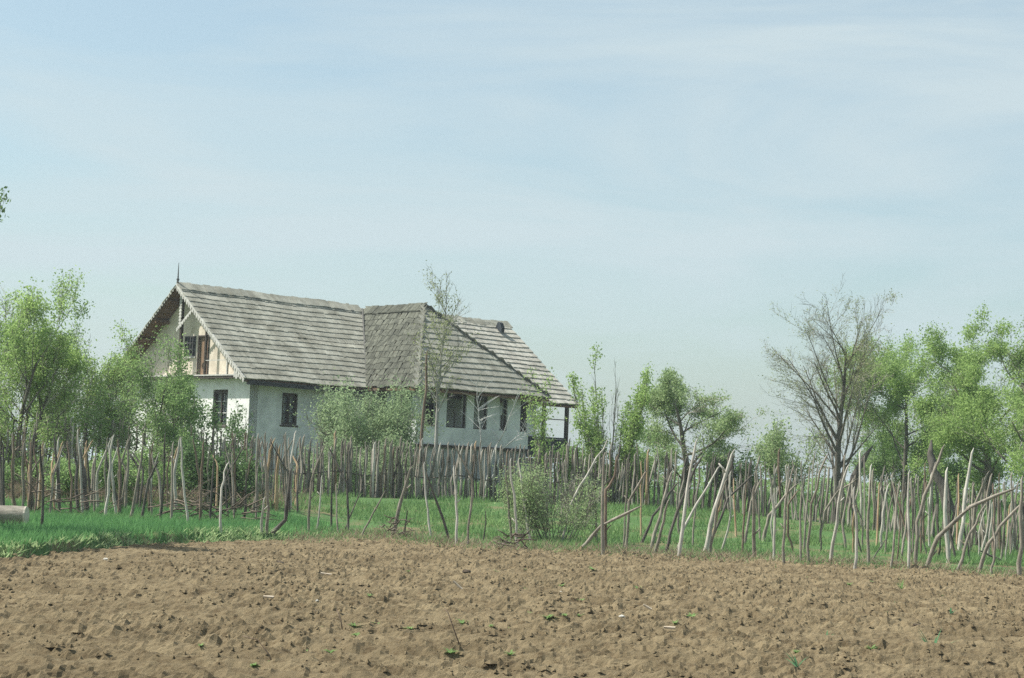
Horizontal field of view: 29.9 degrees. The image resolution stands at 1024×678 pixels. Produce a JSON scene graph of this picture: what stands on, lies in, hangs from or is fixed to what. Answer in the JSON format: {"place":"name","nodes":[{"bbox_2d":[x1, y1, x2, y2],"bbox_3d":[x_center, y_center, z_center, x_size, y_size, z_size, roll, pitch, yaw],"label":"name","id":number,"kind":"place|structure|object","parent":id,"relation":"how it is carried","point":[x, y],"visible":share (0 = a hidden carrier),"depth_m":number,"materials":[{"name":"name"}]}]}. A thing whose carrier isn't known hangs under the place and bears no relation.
{"place":"outdoors","nodes":[
{"label":"outdoors","id":0,"kind":"place"},
{"bbox_2d":[0,534,1023,677],"bbox_3d":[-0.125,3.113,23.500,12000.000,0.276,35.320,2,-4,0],"label":"ploughed field","id":1,"kind":"structure","parent":0,"point":[149,642],"depth_m":19.59,"materials":[{"name":"soil"}]},
{"bbox_2d":[0,524,341,557],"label":"weeds","id":2,"kind":"object","parent":1,"relation":"on","point":[248,534],"visible":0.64,"depth_m":32.20,"materials":[{"name":"green plant"}]},
{"bbox_2d":[0,498,368,557],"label":"bank grass","id":3,"kind":"structure","parent":1,"relation":"on","point":[54,526],"depth_m":35.62,"materials":[{"name":"green plant"}]},
{"bbox_2d":[242,635,271,659],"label":"twig","id":4,"kind":"object","parent":1,"relation":"on","point":[261,644],"visible":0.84,"depth_m":14.27,"materials":[{"name":"wood"}]},
{"bbox_2d":[362,492,384,535],"bbox_3d":[-2.914,3.718,40.240,0.475,1.096,0.070,3,-4,-4],"label":"leaning pole","id":5,"kind":"object","parent":1,"relation":"on","point":[372,515],"visible":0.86,"depth_m":40.23,"materials":[{"name":"grey wood"}]},
{"bbox_2d":[377,515,414,537],"bbox_3d":[-2.425,3.922,40.067,0.823,0.488,0.630,2,-4,0],"label":"brush pile","id":6,"kind":"object","parent":1,"relation":"on","point":[394,524],"visible":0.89,"depth_m":40.04,"materials":[{"name":"plant"}]},
{"bbox_2d":[391,465,412,534],"bbox_3d":[-2.326,3.476,40.528,0.472,1.642,0.149,1,-4,19],"label":"leaning pole","id":7,"kind":"object","parent":1,"relation":"on","point":[405,488],"visible":0.8,"depth_m":40.49,"materials":[{"name":"grey wood"}]},
{"bbox_2d":[442,648,457,653],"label":"weed","id":8,"kind":"object","parent":1,"relation":"on","point":[450,651],"visible":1,"depth_m":15.43,"materials":[{"name":"green plant"}]},
{"bbox_2d":[445,609,459,643],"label":"twig","id":9,"kind":"object","parent":1,"relation":"on","point":[453,627],"visible":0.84,"depth_m":16.25,"materials":[{"name":"wood"}]},
{"bbox_2d":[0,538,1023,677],"bbox_3d":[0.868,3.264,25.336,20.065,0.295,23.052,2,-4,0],"label":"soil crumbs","id":10,"kind":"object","parent":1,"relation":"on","point":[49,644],"visible":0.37,"depth_m":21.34,"materials":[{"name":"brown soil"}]},
{"bbox_2d":[490,529,536,549],"bbox_3d":[0.054,3.877,36.943,0.975,0.462,0.677,2,-4,0],"label":"brush pile","id":11,"kind":"object","parent":1,"relation":"on","point":[517,535],"visible":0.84,"depth_m":36.92,"materials":[{"name":"brown wood"}]},
{"bbox_2d":[604,455,617,547],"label":"crooked branch","id":12,"kind":"object","parent":1,"relation":"on","point":[605,505],"visible":0.84,"depth_m":37.78,"materials":[{"name":"grey plant"}]},
{"bbox_2d":[582,506,641,546],"bbox_3d":[1.871,3.738,37.141,1.277,1.080,0.097,1,-4,14],"label":"leaning pole","id":13,"kind":"object","parent":1,"relation":"on","point":[592,535],"visible":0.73,"depth_m":37.15,"materials":[{"name":"grey wood"}]},
{"bbox_2d":[279,524,1023,578],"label":"margin grass","id":14,"kind":"structure","parent":1,"relation":"on","point":[708,557],"depth_m":37.06,"materials":[{"name":"green plant"}]},
{"bbox_2d":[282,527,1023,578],"bbox_3d":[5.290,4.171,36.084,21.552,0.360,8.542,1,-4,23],"label":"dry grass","id":15,"kind":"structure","parent":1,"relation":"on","point":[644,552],"depth_m":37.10,"materials":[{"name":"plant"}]},
{"bbox_2d":[663,626,675,628],"bbox_3d":[1.489,2.726,18.154,0.120,0.030,0.024,9,12,-11],"label":"wood chip","id":16,"kind":"object","parent":1,"relation":"on","point":[669,627],"visible":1,"depth_m":18.15,"materials":[{"name":"beige wood"}]},
{"bbox_2d":[677,438,697,555],"bbox_3d":[3.369,3.113,36.831,0.431,2.447,0.085,5,-5,-32],"label":"leaning pole","id":17,"kind":"object","parent":1,"relation":"on","point":[684,510],"visible":0.82,"depth_m":36.79,"materials":[{"name":"grey wood"}]},
{"bbox_2d":[785,652,808,666],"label":"onion plant","id":18,"kind":"object","parent":1,"relation":"on","point":[795,663],"visible":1,"depth_m":14.98,"materials":[{"name":"green plant"}]},
{"bbox_2d":[920,628,954,642],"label":"onion plant","id":19,"kind":"object","parent":1,"relation":"on","point":[923,639],"visible":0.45,"depth_m":18.22,"materials":[{"name":"green plant"}]},
{"bbox_2d":[925,488,1016,566],"bbox_3d":[8.496,3.577,35.590,1.650,1.690,0.130,2,-4,7],"label":"leaning pole","id":20,"kind":"object","parent":1,"relation":"on","point":[942,533],"visible":0.87,"depth_m":35.60,"materials":[{"name":"grey wood"}]},
{"bbox_2d":[977,502,1023,570],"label":"leaning pole","id":21,"kind":"object","parent":1,"relation":"on","point":[989,542],"visible":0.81,"depth_m":34.57,"materials":[{"name":"grey wood"}]},
{"bbox_2d":[0,478,1023,573],"bbox_3d":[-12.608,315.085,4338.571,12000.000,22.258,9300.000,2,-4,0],"label":"ground","id":22,"kind":"structure","parent":0,"point":[47,547],"depth_m":43.70,"materials":[{"name":"green plant"}]},
{"bbox_2d":[0,186,10,221],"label":"roadside tree","id":23,"kind":"object","parent":22,"relation":"on","point":[1,206],"visible":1,"depth_m":34.23,"materials":[{"name":"green plant"}]},
{"bbox_2d":[0,505,28,525],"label":"log","id":24,"kind":"object","parent":22,"relation":"on","point":[10,513],"visible":0.69,"depth_m":34.27,"materials":[{"name":"wood"}]},
{"bbox_2d":[5,453,79,498],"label":"shrub","id":25,"kind":"object","parent":22,"relation":"on","point":[65,478],"visible":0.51,"depth_m":44.74,"materials":[{"name":"green plant"}]},
{"bbox_2d":[0,389,88,470],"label":"leafy tree","id":26,"kind":"object","parent":22,"relation":"on","point":[30,431],"visible":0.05,"depth_m":55.31,"materials":[{"name":"green plant"}]},
{"bbox_2d":[0,265,103,485],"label":"leafy tree","id":27,"kind":"object","parent":22,"relation":"on","point":[33,350],"visible":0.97,"depth_m":49.40,"materials":[{"name":"green plant"}]},
{"bbox_2d":[10,470,127,516],"bbox_3d":[-9.099,3.242,39.766,2.654,0.974,0.742,2,-4,0],"label":"brush pile","id":28,"kind":"object","parent":22,"relation":"on","point":[69,500],"visible":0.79,"depth_m":39.76,"materials":[{"name":"brown wood"}]},
{"bbox_2d":[21,318,149,479],"bbox_3d":[-11.476,1.685,52.520,3.832,4.749,2.923,4,-4,-25],"label":"leafy tree","id":29,"kind":"object","parent":22,"relation":"on","point":[113,374],"visible":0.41,"depth_m":52.49,"materials":[{"name":"green plant"}]},
{"bbox_2d":[79,440,180,501],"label":"shrub","id":30,"kind":"object","parent":22,"relation":"on","point":[132,477],"visible":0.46,"depth_m":44.30,"materials":[{"name":"green plant"}]},
{"bbox_2d":[67,325,205,486],"bbox_3d":[-9.394,2.288,49.795,4.138,5.211,4.940,2,-4,0],"label":"leafy tree","id":31,"kind":"object","parent":22,"relation":"on","point":[176,403],"visible":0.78,"depth_m":48.83,"materials":[{"name":"green plant"}]},
{"bbox_2d":[0,430,300,535],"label":"stake fence","id":32,"kind":"object","parent":22,"relation":"on","point":[82,470],"visible":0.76,"depth_m":40.81,"materials":[{"name":"grey wood"}]},
{"bbox_2d":[5,477,330,510],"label":"dead stalks","id":33,"kind":"object","parent":22,"relation":"on","point":[19,488],"visible":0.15,"depth_m":45.53,"materials":[{"name":"beige plant"}]},
{"bbox_2d":[155,394,255,462],"bbox_3d":[-9.324,3.028,57.840,3.249,2.756,3.624,2,-4,0],"label":"shrub","id":34,"kind":"object","parent":22,"relation":"on","point":[231,422],"visible":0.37,"depth_m":57.05,"materials":[{"name":"green plant"}]},
{"bbox_2d":[146,477,276,521],"bbox_3d":[-6.260,3.419,40.014,2.869,1.096,0.956,2,-4,0],"label":"brush pile","id":35,"kind":"object","parent":22,"relation":"on","point":[196,503],"visible":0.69,"depth_m":39.91,"materials":[{"name":"brown wood"}]},
{"bbox_2d":[170,433,269,506],"bbox_3d":[-6.831,3.021,44.654,2.427,1.843,1.640,2,-4,0],"label":"shrub","id":36,"kind":"object","parent":22,"relation":"on","point":[190,459],"visible":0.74,"depth_m":44.36,"materials":[{"name":"green plant"}]},
{"bbox_2d":[269,467,291,534],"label":"crooked branch","id":37,"kind":"object","parent":22,"relation":"on","point":[280,524],"visible":0.93,"depth_m":37.31,"materials":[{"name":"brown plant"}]},
{"bbox_2d":[105,264,578,483],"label":"farmhouse","id":38,"kind":"object","parent":22,"relation":"on","point":[269,359],"visible":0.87,"depth_m":67.25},
{"bbox_2d":[182,336,196,357],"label":"attic window","id":39,"kind":"structure","parent":38,"relation":"in","point":[191,340],"depth_m":66.83,"materials":[{"name":"glass"}]},
{"bbox_2d":[196,335,209,374],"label":"attic door","id":40,"kind":"structure","parent":38,"relation":"in","point":[201,348],"depth_m":66.36,"materials":[{"name":"brown wood"}]},
{"bbox_2d":[210,390,227,427],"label":"window","id":41,"kind":"structure","parent":38,"relation":"in","point":[221,396],"depth_m":65.29,"materials":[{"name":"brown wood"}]},
{"bbox_2d":[280,393,297,426],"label":"window","id":42,"kind":"structure","parent":38,"relation":"in","point":[287,418],"depth_m":65.18,"materials":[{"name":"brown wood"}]},
{"bbox_2d":[293,417,432,491],"bbox_3d":[-4.158,3.424,53.882,3.869,2.293,3.590,5,-5,-35],"label":"willow bush","id":43,"kind":"object","parent":22,"relation":"on","point":[338,446],"visible":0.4,"depth_m":53.59,"materials":[{"name":"green plant"}]},
{"bbox_2d":[287,358,448,485],"bbox_3d":[-4.296,2.693,57.213,4.804,4.311,4.814,2,-4,0],"label":"willow bush","id":44,"kind":"object","parent":22,"relation":"on","point":[393,420],"visible":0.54,"depth_m":56.51,"materials":[{"name":"green plant"}]},
{"bbox_2d":[417,350,427,471],"bbox_3d":[-2.511,2.414,53.956,0.196,4.292,0.131,2,-4,0],"label":"dead trunk","id":45,"kind":"object","parent":22,"relation":"on","point":[424,407],"visible":0.71,"depth_m":53.96,"materials":[{"name":"grey wood"}]},
{"bbox_2d":[427,474,449,538],"bbox_3d":[-1.502,3.513,39.392,0.578,1.531,0.076,3,-4,-13],"label":"leaning pole","id":46,"kind":"object","parent":22,"relation":"on","point":[441,515],"visible":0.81,"depth_m":39.37,"materials":[{"name":"grey wood"}]},
{"bbox_2d":[406,260,480,492],"bbox_3d":[-1.992,1.178,54.179,2.138,6.684,1.942,2,-4,0],"label":"birch sapling","id":47,"kind":"object","parent":22,"relation":"on","point":[437,386],"visible":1,"depth_m":54.19,"materials":[{"name":"green plant"}]},
{"bbox_2d":[459,370,534,496],"bbox_3d":[-0.285,2.743,53.638,2.549,3.781,0.512,2,-4,0],"label":"bare sapling","id":48,"kind":"object","parent":22,"relation":"on","point":[479,420],"visible":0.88,"depth_m":53.58,"materials":[{"name":"green plant"}]},
{"bbox_2d":[0,411,1023,550],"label":"palisade fence","id":49,"kind":"object","parent":22,"relation":"on","point":[393,475],"visible":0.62,"depth_m":51.18,"materials":[{"name":"grey wood"}]},
{"bbox_2d":[518,367,564,499],"bbox_3d":[0.863,2.657,53.949,2.002,3.940,3.577,2,-4,0],"label":"sapling","id":50,"kind":"object","parent":22,"relation":"on","point":[536,422],"visible":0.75,"depth_m":53.72,"materials":[{"name":"green plant"}]},
{"bbox_2d":[488,452,620,541],"bbox_3d":[0.895,3.425,40.807,2.851,2.031,3.110,2,-4,0],"label":"shrub","id":51,"kind":"object","parent":22,"relation":"on","point":[534,495],"visible":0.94,"depth_m":40.45,"materials":[{"name":"green plant"}]},
{"bbox_2d":[561,438,608,541],"bbox_3d":[1.525,3.268,40.695,1.027,2.396,0.131,4,-4,-20],"label":"leaning pole","id":52,"kind":"object","parent":22,"relation":"on","point":[580,485],"visible":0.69,"depth_m":40.70,"materials":[{"name":"grey wood"}]},
{"bbox_2d":[552,425,664,498],"bbox_3d":[2.717,3.581,54.606,3.391,2.507,3.964,2,-4,0],"label":"shrub","id":53,"kind":"object","parent":22,"relation":"on","point":[642,456],"visible":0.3,"depth_m":54.28,"materials":[{"name":"green plant"}]},
{"bbox_2d":[566,342,656,503],"bbox_3d":[2.721,2.410,53.477,2.570,4.532,2.119,2,-4,0],"label":"shrub","id":54,"kind":"object","parent":22,"relation":"on","point":[631,432],"visible":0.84,"depth_m":53.51,"materials":[{"name":"green plant"}]},
{"bbox_2d":[307,444,1023,574],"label":"stake fence","id":55,"kind":"object","parent":22,"relation":"on","point":[855,539],"visible":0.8,"depth_m":39.77,"materials":[{"name":"grey wood"}]},
{"bbox_2d":[638,363,773,498],"bbox_3d":[5.563,2.898,59.475,5.356,4.354,3.342,-1,-5,37],"label":"apple tree","id":56,"kind":"object","parent":22,"relation":"on","point":[673,391],"visible":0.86,"depth_m":59.46,"materials":[{"name":"green plant"}]},
{"bbox_2d":[697,442,763,502],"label":"shrub","id":57,"kind":"object","parent":22,"relation":"on","point":[736,468],"visible":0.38,"depth_m":57.68,"materials":[{"name":"green plant"}]},
{"bbox_2d":[556,450,1019,500],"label":"hedge","id":58,"kind":"object","parent":22,"relation":"on","point":[702,483],"visible":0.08,"depth_m":77.99,"materials":[{"name":"green plant"}]},
{"bbox_2d":[746,410,834,495],"bbox_3d":[9.264,3.916,63.846,3.081,3.003,3.282,2,-4,0],"label":"shrub","id":59,"kind":"object","parent":22,"relation":"on","point":[776,444],"visible":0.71,"depth_m":63.30,"materials":[{"name":"green plant"}]},
{"bbox_2d":[758,273,901,502],"bbox_3d":[9.637,1.619,58.480,4.109,7.151,4.242,0,-5,28],"label":"bare tree","id":60,"kind":"object","parent":22,"relation":"on","point":[836,451],"visible":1,"depth_m":57.87,"materials":[{"name":"grey plant"}]},
{"bbox_2d":[847,445,872,506],"bbox_3d":[10.362,4.200,57.373,0.791,2.075,0.286,2,-4,0],"label":"broken trunk","id":61,"kind":"object","parent":22,"relation":"on","point":[866,454],"visible":0.51,"depth_m":57.30,"materials":[{"name":"grey plant"}]},
{"bbox_2d":[846,396,957,499],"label":"leafy tree","id":62,"kind":"object","parent":22,"relation":"on","point":[891,463],"visible":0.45,"depth_m":69.84,"materials":[{"name":"green plant"}]},
{"bbox_2d":[812,329,992,497],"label":"leafy tree","id":63,"kind":"object","parent":22,"relation":"on","point":[894,398],"visible":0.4,"depth_m":66.44,"materials":[{"name":"green plant"}]},
{"bbox_2d":[913,444,944,562],"bbox_3d":[8.004,3.247,36.882,0.579,2.476,0.112,3,-4,-13],"label":"leaning pole","id":64,"kind":"object","parent":22,"relation":"on","point":[922,507],"visible":0.84,"depth_m":36.84,"materials":[{"name":"grey wood"}]},
{"bbox_2d":[927,440,953,512],"bbox_3d":[12.333,4.054,55.025,0.889,2.320,0.395,0,-5,29],"label":"broken trunk","id":65,"kind":"object","parent":22,"relation":"on","point":[938,479],"visible":0.56,"depth_m":54.94,"materials":[{"name":"grey plant"}]},
{"bbox_2d":[896,317,1023,508],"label":"leafy tree","id":66,"kind":"object","parent":22,"relation":"on","point":[966,362],"visible":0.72,"depth_m":61.64,"materials":[{"name":"green plant"}]},
{"bbox_2d":[922,440,1023,504],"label":"shrub","id":67,"kind":"object","parent":22,"relation":"on","point":[955,468],"visible":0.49,"depth_m":63.86,"materials":[{"name":"green plant"}]},
{"bbox_2d":[922,300,1023,483],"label":"leafy tree","id":68,"kind":"object","parent":22,"relation":"on","point":[995,352],"visible":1,"depth_m":58.07,"materials":[{"name":"green plant"}]},
{"bbox_2d":[5,464,1018,518],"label":"back grass","id":69,"kind":"structure","parent":0,"point":[700,492],"depth_m":58.48,"materials":[{"name":"green plant"}]},
{"bbox_2d":[0,0,1023,490],"label":"sky","id":70,"kind":"structure","parent":0,"point":[640,180],"materials":[{"name":"blue"}]}
]}

